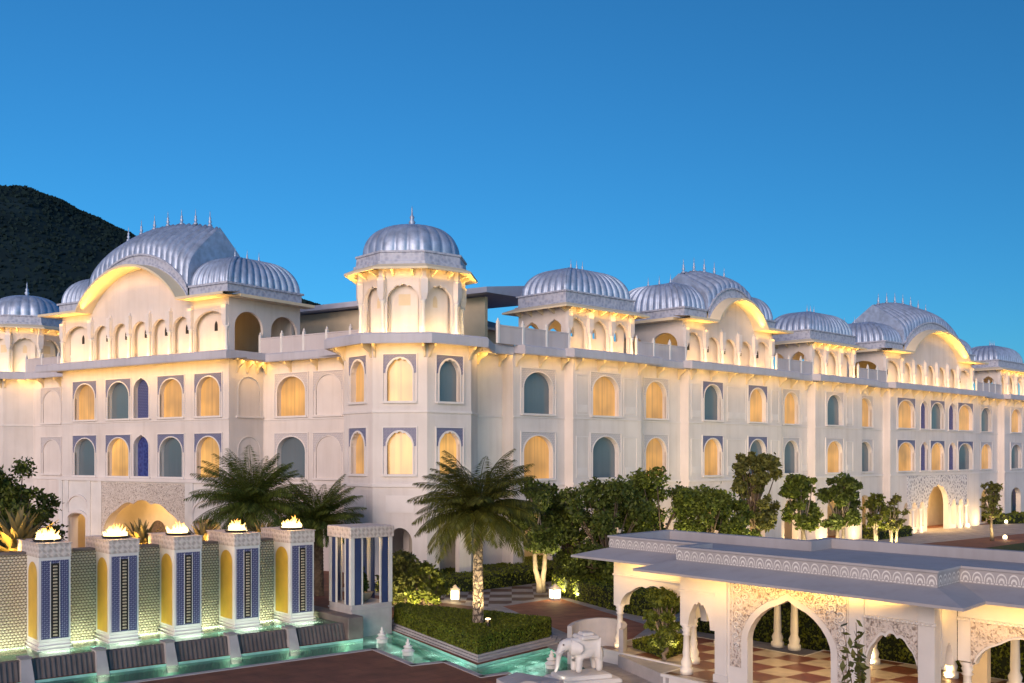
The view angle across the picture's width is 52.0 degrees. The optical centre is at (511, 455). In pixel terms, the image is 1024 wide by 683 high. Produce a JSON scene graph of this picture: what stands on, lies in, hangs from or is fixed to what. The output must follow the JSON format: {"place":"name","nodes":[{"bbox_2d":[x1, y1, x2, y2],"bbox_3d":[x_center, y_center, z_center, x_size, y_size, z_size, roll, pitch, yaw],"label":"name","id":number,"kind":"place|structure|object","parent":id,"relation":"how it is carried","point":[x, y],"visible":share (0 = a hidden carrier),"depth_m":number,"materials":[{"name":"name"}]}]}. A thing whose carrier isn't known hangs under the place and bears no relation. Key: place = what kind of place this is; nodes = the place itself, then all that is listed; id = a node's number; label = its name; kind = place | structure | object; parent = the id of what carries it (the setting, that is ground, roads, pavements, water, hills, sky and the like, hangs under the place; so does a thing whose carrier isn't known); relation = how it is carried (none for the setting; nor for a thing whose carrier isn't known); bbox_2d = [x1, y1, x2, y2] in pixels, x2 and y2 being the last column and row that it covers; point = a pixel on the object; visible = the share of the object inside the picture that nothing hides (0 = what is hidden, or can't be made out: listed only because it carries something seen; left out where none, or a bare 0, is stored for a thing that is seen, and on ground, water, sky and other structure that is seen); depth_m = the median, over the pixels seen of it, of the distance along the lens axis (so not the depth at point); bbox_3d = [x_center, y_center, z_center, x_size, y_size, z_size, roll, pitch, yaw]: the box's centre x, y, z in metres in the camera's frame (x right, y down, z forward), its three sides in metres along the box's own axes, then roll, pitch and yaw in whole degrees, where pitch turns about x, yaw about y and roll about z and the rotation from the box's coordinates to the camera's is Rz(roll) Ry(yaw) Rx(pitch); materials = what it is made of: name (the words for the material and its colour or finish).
{"place":"outdoors","nodes":[
{"label":"outdoors","id":0,"kind":"place"},
{"bbox_2d":[0,188,308,306],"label":"hill","id":1,"kind":"structure","parent":0,"point":[19,271],"depth_m":354.34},
{"bbox_2d":[0,184,323,304],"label":"hillside scrub","id":2,"kind":"object","parent":1,"relation":"on","point":[86,216],"visible":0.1,"depth_m":369.49,"materials":[{"name":"plant"}]},
{"bbox_2d":[440,584,548,606],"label":"checker path","id":3,"kind":"structure","parent":0,"point":[502,596],"depth_m":52.44,"materials":[{"name":"tile"}]},
{"bbox_2d":[510,479,569,593],"bbox_3d":[1.531,4.055,53.432,3.271,6.092,3.045,0,0,-36],"label":"garden tree","id":4,"kind":"object","parent":3,"relation":"on","point":[545,541],"visible":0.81,"depth_m":52.93,"materials":[{"name":"green plant"}]},
{"bbox_2d":[0,0,1023,394],"label":"sky","id":5,"kind":"structure","parent":0,"point":[831,157],"materials":[{"name":"blue"}]},
{"bbox_2d":[12,489,1023,682],"bbox_3d":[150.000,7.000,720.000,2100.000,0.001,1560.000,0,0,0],"label":"ground","id":6,"kind":"structure","parent":0,"point":[371,666],"depth_m":34.19,"materials":[{"name":"red stone"}]},
{"bbox_2d":[0,456,49,551],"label":"garden tree","id":7,"kind":"object","parent":6,"relation":"on","point":[12,499],"visible":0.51,"depth_m":50.89,"materials":[{"name":"green plant"}]},
{"bbox_2d":[19,487,68,540],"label":"garden tree","id":8,"kind":"object","parent":6,"relation":"on","point":[45,501],"visible":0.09,"depth_m":55.91,"materials":[{"name":"green plant"}]},
{"bbox_2d":[0,537,273,647],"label":"fountain wall","id":9,"kind":"structure","parent":6,"relation":"on","point":[13,598],"depth_m":36.90,"materials":[{"name":"patterned beige tile"},{"name":"pale stone"},{"name":"grey stone"}]},
{"bbox_2d":[0,506,64,551],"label":"agave plant","id":10,"kind":"object","parent":9,"relation":"on","point":[17,527],"visible":0.56,"depth_m":36.77,"materials":[{"name":"green plant"}]},
{"bbox_2d":[121,518,163,543],"bbox_3d":[-14.082,3.007,39.809,2.368,1.304,2.059,0,0,38],"label":"agave plant","id":11,"kind":"object","parent":9,"relation":"on","point":[140,531],"visible":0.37,"depth_m":39.39,"materials":[{"name":"plant"}]},
{"bbox_2d":[0,605,362,682],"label":"basin","id":12,"kind":"object","parent":6,"relation":"on","point":[23,664],"visible":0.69,"depth_m":36.06,"materials":[{"name":"stone"}]},
{"bbox_2d":[17,527,73,651],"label":"fire pillar","id":13,"kind":"structure","parent":12,"relation":"on","point":[49,554],"depth_m":34.77,"materials":[{"name":"stone"}]},
{"bbox_2d":[85,524,140,643],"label":"fire pillar","id":14,"kind":"structure","parent":12,"relation":"on","point":[117,550],"depth_m":36.21,"materials":[{"name":"stone"}]},
{"bbox_2d":[147,521,203,636],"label":"fire pillar","id":15,"kind":"structure","parent":12,"relation":"on","point":[180,580],"depth_m":37.66,"materials":[{"name":"stone"}]},
{"bbox_2d":[206,520,261,629],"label":"fire pillar","id":16,"kind":"structure","parent":12,"relation":"on","point":[239,575],"depth_m":39.13,"materials":[{"name":"stone"}]},
{"bbox_2d":[261,517,315,623],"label":"fire pillar","id":17,"kind":"structure","parent":12,"relation":"on","point":[293,540],"depth_m":40.57,"materials":[{"name":"stone"}]},
{"bbox_2d":[183,445,312,531],"bbox_3d":[-12.896,3.239,51.736,6.292,7.522,6.226,0,0,0],"label":"bushy palm","id":18,"kind":"object","parent":6,"relation":"on","point":[252,499],"visible":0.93,"depth_m":50.60,"materials":[{"name":"green plant"}]},
{"bbox_2d":[20,631,550,682],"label":"pool basin","id":19,"kind":"object","parent":6,"relation":"in","point":[270,651],"visible":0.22,"depth_m":36.45,"materials":[{"name":"stone"}]},
{"bbox_2d":[41,633,584,682],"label":"pool water","id":20,"kind":"structure","parent":19,"relation":"in","point":[532,664],"depth_m":36.14,"materials":[{"name":"teal liquid"}]},
{"bbox_2d":[120,648,510,682],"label":"pool coping","id":21,"kind":"object","parent":6,"relation":"on","point":[474,673],"visible":1,"depth_m":34.96,"materials":[{"name":"stone"}]},
{"bbox_2d":[275,474,366,595],"bbox_3d":[-9.692,3.955,52.477,4.936,6.091,5.284,0,0,0],"label":"bushy palm","id":22,"kind":"object","parent":6,"relation":"on","point":[323,508],"visible":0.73,"depth_m":52.05,"materials":[{"name":"green plant"}]},
{"bbox_2d":[327,523,393,636],"bbox_3d":[-6.051,5.190,41.980,2.020,4.820,1.820,0,0,-40],"label":"pavilion","id":23,"kind":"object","parent":6,"relation":"on","point":[374,612],"visible":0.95,"depth_m":41.63,"materials":[{"name":"stone"}]},
{"bbox_2d":[375,549,430,606],"bbox_3d":[-4.927,5.673,47.084,2.823,2.860,2.172,0,0,0],"label":"leafy shrub","id":24,"kind":"object","parent":6,"relation":"on","point":[403,562],"visible":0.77,"depth_m":46.62,"materials":[{"name":"green plant"}]},
{"bbox_2d":[404,560,452,605],"bbox_3d":[-3.718,5.895,46.649,2.167,2.415,1.939,0,0,0],"label":"leafy shrub","id":25,"kind":"object","parent":6,"relation":"on","point":[437,583],"visible":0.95,"depth_m":46.35,"materials":[{"name":"green plant"}]},
{"bbox_2d":[392,620,561,662],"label":"island kerb","id":26,"kind":"structure","parent":6,"relation":"on","point":[552,639],"depth_m":37.97,"materials":[{"name":"stone"}]},
{"bbox_2d":[393,602,551,654],"bbox_3d":[-2.823,6.468,40.125,7.888,0.768,5.086,0,0,36],"label":"island hedge","id":27,"kind":"object","parent":26,"relation":"on","point":[458,627],"visible":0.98,"depth_m":38.81,"materials":[{"name":"green plant"}]},
{"bbox_2d":[408,448,547,622],"bbox_3d":[-1.247,3.115,38.906,5.216,6.769,5.385,0,0,0],"label":"date palm","id":28,"kind":"object","parent":27,"relation":"on","point":[477,508],"visible":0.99,"depth_m":38.04,"materials":[{"name":"green plant"}]},
{"bbox_2d":[416,555,555,591],"bbox_3d":[-0.632,6.597,60.594,7.459,0.931,17.043,0,0,45],"label":"clipped hedge","id":29,"kind":"object","parent":6,"relation":"on","point":[500,575],"visible":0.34,"depth_m":56.45,"materials":[{"name":"green plant"}]},
{"bbox_2d":[0,208,1023,588],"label":"palace hotel","id":30,"kind":"structure","parent":6,"relation":"on","point":[140,380],"depth_m":68.94,"materials":[{"name":"paint"}]},
{"bbox_2d":[40,387,61,424],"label":"blind window","id":31,"kind":"structure","parent":30,"relation":"in","point":[52,400],"depth_m":79.71,"materials":[{"name":"paint"}]},
{"bbox_2d":[40,436,61,474],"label":"blind window","id":32,"kind":"structure","parent":30,"relation":"in","point":[52,449],"depth_m":79.71,"materials":[{"name":"paint"}]},
{"bbox_2d":[72,380,96,421],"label":"window","id":33,"kind":"structure","parent":30,"relation":"in","point":[88,394],"depth_m":72.95,"materials":[{"name":"glass"}]},
{"bbox_2d":[72,435,96,476],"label":"window","id":34,"kind":"structure","parent":30,"relation":"in","point":[88,448],"depth_m":72.95,"materials":[{"name":"glass"}]},
{"bbox_2d":[105,377,130,420],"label":"window","id":35,"kind":"structure","parent":30,"relation":"in","point":[121,395],"depth_m":70.83,"materials":[{"name":"glass"}]},
{"bbox_2d":[105,434,130,477],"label":"window","id":36,"kind":"structure","parent":30,"relation":"in","point":[121,450],"depth_m":70.83,"materials":[{"name":"glass"}]},
{"bbox_2d":[130,377,150,419],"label":"window","id":37,"kind":"structure","parent":30,"relation":"in","point":[143,388],"depth_m":69.51,"materials":[{"name":"paint"}]},
{"bbox_2d":[130,434,150,477],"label":"window","id":38,"kind":"structure","parent":30,"relation":"in","point":[143,445],"depth_m":69.47,"materials":[{"name":"glass"}]},
{"bbox_2d":[156,374,184,418],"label":"window","id":39,"kind":"structure","parent":30,"relation":"in","point":[174,390],"depth_m":67.80,"materials":[{"name":"paint"}]},
{"bbox_2d":[156,433,184,478],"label":"window","id":40,"kind":"structure","parent":30,"relation":"in","point":[174,448],"depth_m":67.80,"materials":[{"name":"glass"}]},
{"bbox_2d":[193,371,222,417],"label":"window","id":41,"kind":"structure","parent":30,"relation":"in","point":[212,388],"depth_m":65.74,"materials":[{"name":"paint"}]},
{"bbox_2d":[193,432,222,478],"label":"window","id":42,"kind":"structure","parent":30,"relation":"in","point":[213,445],"depth_m":65.79,"materials":[{"name":"paint"}]},
{"bbox_2d":[238,436,260,478],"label":"window","id":43,"kind":"structure","parent":30,"relation":"in","point":[250,441],"depth_m":65.82,"materials":[{"name":"paint"}]},
{"bbox_2d":[236,376,263,417],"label":"blind window","id":44,"kind":"structure","parent":30,"relation":"in","point":[248,388],"depth_m":65.76,"materials":[{"name":"paint"}]},
{"bbox_2d":[274,371,308,417],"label":"window","id":45,"kind":"structure","parent":30,"relation":"in","point":[293,392],"depth_m":65.60,"materials":[{"name":"glass"}]},
{"bbox_2d":[274,432,308,479],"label":"window","id":46,"kind":"structure","parent":30,"relation":"in","point":[294,449],"depth_m":65.50,"materials":[{"name":"glass"}]},
{"bbox_2d":[312,369,343,416],"bbox_3d":[-11.118,-3.765,63.561,2.590,2.830,0.250,0,0,34],"label":"blind window","id":47,"kind":"structure","parent":30,"relation":"in","point":[329,387],"depth_m":63.63,"materials":[{"name":"paint"}]},
{"bbox_2d":[312,432,343,479],"bbox_3d":[-11.118,0.030,63.561,2.590,2.920,0.250,0,0,34],"label":"blind window","id":48,"kind":"structure","parent":30,"relation":"in","point":[329,453],"depth_m":63.63,"materials":[{"name":"paint"}]},
{"bbox_2d":[347,354,366,404],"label":"window","id":49,"kind":"structure","parent":30,"relation":"in","point":[362,368],"depth_m":56.54,"materials":[{"name":"glass"}]},
{"bbox_2d":[347,427,366,475],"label":"window","id":50,"kind":"structure","parent":30,"relation":"in","point":[361,442],"depth_m":56.62,"materials":[{"name":"glass"}]},
{"bbox_2d":[382,353,417,402],"bbox_3d":[-5.868,-4.050,55.098,1.880,2.620,0.430,0,0,5],"label":"window","id":51,"kind":"structure","parent":30,"relation":"in","point":[400,385],"depth_m":55.28,"materials":[{"name":"glass"}]},
{"bbox_2d":[382,426,417,476],"bbox_3d":[-5.868,-0.210,55.098,1.880,2.620,0.430,0,0,5],"label":"window","id":52,"kind":"structure","parent":30,"relation":"in","point":[400,451],"depth_m":55.27,"materials":[{"name":"paint"}]},
{"bbox_2d":[435,354,463,403],"bbox_3d":[-3.375,-4.050,55.883,1.880,2.620,0.430,0,0,-40],"label":"window","id":53,"kind":"structure","parent":30,"relation":"in","point":[446,371],"depth_m":56.01,"materials":[{"name":"glass"}]},
{"bbox_2d":[435,427,463,475],"bbox_3d":[-3.375,-0.210,55.883,1.880,2.620,0.430,0,0,-40],"label":"window","id":54,"kind":"structure","parent":30,"relation":"in","point":[446,442],"depth_m":56.01,"materials":[{"name":"glass"}]},
{"bbox_2d":[520,366,555,415],"bbox_3d":[1.490,-3.765,62.169,2.972,2.830,0.430,0,0,-44],"label":"window","id":55,"kind":"structure","parent":30,"relation":"in","point":[535,387],"depth_m":62.38,"materials":[{"name":"glass"}]},
{"bbox_2d":[520,431,555,480],"bbox_3d":[1.490,0.030,62.169,2.972,2.920,0.430,0,0,-44],"label":"window","id":56,"kind":"structure","parent":30,"relation":"in","point":[535,450],"depth_m":62.44,"materials":[{"name":"paint"}]},
{"bbox_2d":[590,371,621,417],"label":"window","id":57,"kind":"structure","parent":30,"relation":"in","point":[603,391],"depth_m":65.60,"materials":[{"name":"paint"}]},
{"bbox_2d":[590,432,621,479],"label":"window","id":58,"kind":"structure","parent":30,"relation":"in","point":[602,449],"depth_m":65.60,"materials":[{"name":"glass"}]},
{"bbox_2d":[643,377,668,420],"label":"window","id":59,"kind":"structure","parent":30,"relation":"in","point":[652,392],"depth_m":70.22,"materials":[{"name":"paint"}]},
{"bbox_2d":[643,434,668,477],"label":"window","id":60,"kind":"structure","parent":30,"relation":"in","point":[652,448],"depth_m":70.22,"materials":[{"name":"paint"}]},
{"bbox_2d":[702,380,723,421],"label":"window","id":61,"kind":"structure","parent":30,"relation":"in","point":[709,395],"depth_m":73.52,"materials":[{"name":"glass"}]},
{"bbox_2d":[702,435,723,476],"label":"window","id":62,"kind":"structure","parent":30,"relation":"in","point":[709,448],"depth_m":73.57,"materials":[{"name":"paint"}]},
{"bbox_2d":[748,436,767,474],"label":"window","id":63,"kind":"structure","parent":30,"relation":"in","point":[753,445],"depth_m":77.52,"materials":[{"name":"paint"}]},
{"bbox_2d":[748,384,768,423],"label":"window","id":64,"kind":"structure","parent":30,"relation":"in","point":[754,397],"depth_m":77.52,"materials":[{"name":"glass"}]},
{"bbox_2d":[782,388,800,425],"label":"window","id":65,"kind":"structure","parent":30,"relation":"in","point":[787,399],"depth_m":82.14,"materials":[{"name":"glass"}]},
{"bbox_2d":[782,437,800,474],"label":"window","id":66,"kind":"structure","parent":30,"relation":"in","point":[787,447],"depth_m":82.14,"materials":[{"name":"glass"}]},
{"bbox_2d":[825,391,844,426],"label":"window","id":67,"kind":"structure","parent":30,"relation":"in","point":[831,402],"depth_m":85.39,"materials":[{"name":"glass"}]},
{"bbox_2d":[825,438,844,473],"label":"window","id":68,"kind":"structure","parent":30,"relation":"in","point":[831,448],"depth_m":85.39,"materials":[{"name":"paint"}]},
{"bbox_2d":[862,395,873,427],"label":"window","id":69,"kind":"structure","parent":30,"relation":"in","point":[870,398],"depth_m":90.72,"materials":[{"name":"glass"}]},
{"bbox_2d":[862,439,873,472],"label":"window","id":70,"kind":"structure","parent":30,"relation":"in","point":[870,442],"depth_m":90.72,"materials":[{"name":"glass"}]},
{"bbox_2d":[897,397,915,429],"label":"window","id":71,"kind":"structure","parent":30,"relation":"in","point":[903,408],"depth_m":94.33,"materials":[{"name":"glass"}]},
{"bbox_2d":[897,439,915,471],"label":"window","id":72,"kind":"structure","parent":30,"relation":"in","point":[903,450],"depth_m":94.33,"materials":[{"name":"glass"}]},
{"bbox_2d":[930,400,945,430],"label":"window","id":73,"kind":"structure","parent":30,"relation":"in","point":[934,408],"depth_m":98.79,"materials":[{"name":"glass"}]},
{"bbox_2d":[930,440,945,471],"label":"window","id":74,"kind":"structure","parent":30,"relation":"in","point":[934,448],"depth_m":98.79,"materials":[{"name":"glass"}]},
{"bbox_2d":[957,402,973,431],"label":"window","id":75,"kind":"structure","parent":30,"relation":"in","point":[962,412],"depth_m":103.20,"materials":[{"name":"paint"}]},
{"bbox_2d":[957,441,973,470],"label":"window","id":76,"kind":"structure","parent":30,"relation":"in","point":[962,450],"depth_m":103.20,"materials":[{"name":"glass"}]},
{"bbox_2d":[980,405,992,432],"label":"window","id":77,"kind":"structure","parent":30,"relation":"in","point":[983,413],"depth_m":108.50,"materials":[{"name":"paint"}]},
{"bbox_2d":[980,441,992,469],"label":"window","id":78,"kind":"structure","parent":30,"relation":"in","point":[983,449],"depth_m":108.50,"materials":[{"name":"glass"}]},
{"bbox_2d":[1010,406,1022,433],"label":"window","id":79,"kind":"structure","parent":30,"relation":"in","point":[1013,414],"depth_m":112.32,"materials":[{"name":"paint"}]},
{"bbox_2d":[1010,442,1022,469],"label":"window","id":80,"kind":"structure","parent":30,"relation":"in","point":[1013,449],"depth_m":112.26,"materials":[{"name":"paint"}]},
{"bbox_2d":[496,672,563,682],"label":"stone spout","id":81,"kind":"object","parent":6,"relation":"on","point":[516,677],"visible":1,"depth_m":30.87,"materials":[{"name":"white stone"}]},
{"bbox_2d":[543,668,621,682],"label":"fountain plinth","id":82,"kind":"structure","parent":6,"relation":"on","point":[591,675],"depth_m":32.35,"materials":[{"name":"stone"}]},
{"bbox_2d":[551,631,603,672],"bbox_3d":[2.068,6.092,32.580,1.817,1.218,0.874,0,0,-25],"label":"elephant statue","id":83,"kind":"object","parent":82,"relation":"on","point":[580,647],"visible":1,"depth_m":32.38,"materials":[{"name":"stone"}]},
{"bbox_2d":[553,474,658,575],"bbox_3d":[4.586,3.999,53.249,4.866,6.201,4.469,0,0,-32],"label":"garden tree","id":84,"kind":"object","parent":6,"relation":"on","point":[606,516],"visible":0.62,"depth_m":52.54,"materials":[{"name":"green plant"}]},
{"bbox_2d":[551,561,679,615],"bbox_3d":[5.040,6.504,53.801,6.270,1.146,18.482,0,0,-7],"label":"clipped hedge","id":85,"kind":"object","parent":6,"relation":"on","point":[594,590],"visible":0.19,"depth_m":49.43,"materials":[{"name":"green plant"}]},
{"bbox_2d":[618,654,692,682],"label":"stone planter","id":86,"kind":"object","parent":6,"relation":"on","point":[649,670],"visible":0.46,"depth_m":33.13,"materials":[{"name":"beige stone"}]},
{"bbox_2d":[642,586,681,660],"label":"citrus tree","id":87,"kind":"object","parent":86,"relation":"on","point":[665,601],"visible":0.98,"depth_m":33.06,"materials":[{"name":"green plant"}]},
{"bbox_2d":[632,632,697,658],"bbox_3d":[5.254,6.414,35.829,1.921,0.484,3.732,0,0,34],"label":"planter hedge","id":88,"kind":"object","parent":86,"relation":"on","point":[640,643],"visible":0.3,"depth_m":34.94,"materials":[{"name":"green plant"}]},
{"bbox_2d":[666,481,750,535],"bbox_3d":[10.275,4.220,54.592,4.551,5.764,3.466,0,0,42],"label":"garden tree","id":89,"kind":"object","parent":6,"relation":"on","point":[707,500],"visible":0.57,"depth_m":54.16,"materials":[{"name":"green plant"}]},
{"bbox_2d":[712,498,761,536],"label":"garden tree","id":90,"kind":"object","parent":6,"relation":"on","point":[742,507],"visible":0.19,"depth_m":55.54,"materials":[{"name":"green plant"}]},
{"bbox_2d":[730,451,782,532],"bbox_3d":[13.829,3.414,60.194,3.131,7.371,3.479,0,0,0],"label":"garden tree","id":91,"kind":"object","parent":6,"relation":"on","point":[765,518],"visible":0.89,"depth_m":59.32,"materials":[{"name":"green plant"}]},
{"bbox_2d":[571,530,1023,682],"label":"garden pavilion","id":92,"kind":"structure","parent":6,"relation":"on","point":[732,589],"depth_m":29.55,"materials":[{"name":"stone"}]},
{"bbox_2d":[777,473,823,539],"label":"garden tree","id":93,"kind":"object","parent":6,"relation":"on","point":[797,488],"visible":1,"depth_m":63.57,"materials":[{"name":"green plant"}]},
{"bbox_2d":[814,472,862,538],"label":"garden tree","id":94,"kind":"object","parent":6,"relation":"on","point":[842,494],"visible":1,"depth_m":65.35,"materials":[{"name":"green plant"}]},
{"bbox_2d":[839,620,869,682],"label":"sparse shrub","id":95,"kind":"object","parent":6,"relation":"on","point":[860,667],"visible":1,"depth_m":22.30,"materials":[{"name":"green plant"}]},
{"bbox_2d":[697,602,1023,681],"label":"clipped hedge","id":96,"kind":"object","parent":6,"relation":"on","point":[891,647],"visible":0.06,"depth_m":37.45,"materials":[{"name":"green plant"}]},
{"bbox_2d":[859,492,889,540],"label":"garden tree","id":97,"kind":"object","parent":6,"relation":"on","point":[874,504],"visible":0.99,"depth_m":75.73,"materials":[{"name":"green plant"}]},
{"bbox_2d":[862,524,912,539],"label":"clipped hedge","id":98,"kind":"object","parent":6,"relation":"on","point":[904,531],"visible":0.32,"depth_m":88.66,"materials":[{"name":"green plant"}]},
{"bbox_2d":[881,493,910,541],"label":"garden tree","id":99,"kind":"object","parent":6,"relation":"on","point":[894,522],"visible":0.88,"depth_m":76.70,"materials":[{"name":"green plant"}]},
{"bbox_2d":[979,481,1002,540],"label":"garden tree","id":100,"kind":"object","parent":6,"relation":"on","point":[993,499],"visible":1,"depth_m":85.88,"materials":[{"name":"green plant"}]},
{"bbox_2d":[981,510,1023,523],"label":"clipped hedge","id":101,"kind":"object","parent":6,"relation":"on","point":[1013,517],"visible":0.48,"depth_m":107.73,"materials":[{"name":"green plant"}]},
{"bbox_2d":[342,581,817,682],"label":"garden path","id":102,"kind":"structure","parent":0,"point":[625,676],"depth_m":40.81,"materials":[{"name":"red sandstone"},{"name":"tile"},{"name":"grey stone"}]},
{"bbox_2d":[503,599,644,639],"bbox_3d":[2.906,6.992,45.081,3.915,0.001,12.699,0,0,-19],"label":"red court","id":103,"kind":"object","parent":102,"relation":"on","point":[562,614],"visible":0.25,"depth_m":46.76,"materials":[{"name":"stone"}]},
{"bbox_2d":[552,488,596,572],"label":"garden tree","id":104,"kind":"object","parent":102,"relation":"on","point":[563,556],"visible":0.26,"depth_m":54.94,"materials":[{"name":"green plant"}]},
{"bbox_2d":[567,617,626,663],"bbox_3d":[3.012,6.450,35.839,2.001,1.700,1.078,0,0,22],"label":"curved screen","id":105,"kind":"object","parent":102,"relation":"on","point":[604,629],"visible":0.51,"depth_m":36.08,"materials":[{"name":"stone"}]},
{"bbox_2d":[613,466,701,533],"bbox_3d":[7.360,3.805,55.086,4.591,6.595,3.873,0,0,-26],"label":"garden tree","id":106,"kind":"object","parent":102,"relation":"on","point":[648,485],"visible":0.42,"depth_m":54.30,"materials":[{"name":"green plant"}]},
{"bbox_2d":[856,523,1023,543],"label":"driveway","id":107,"kind":"structure","parent":0,"point":[931,535],"depth_m":94.15,"materials":[{"name":"beige stone"}]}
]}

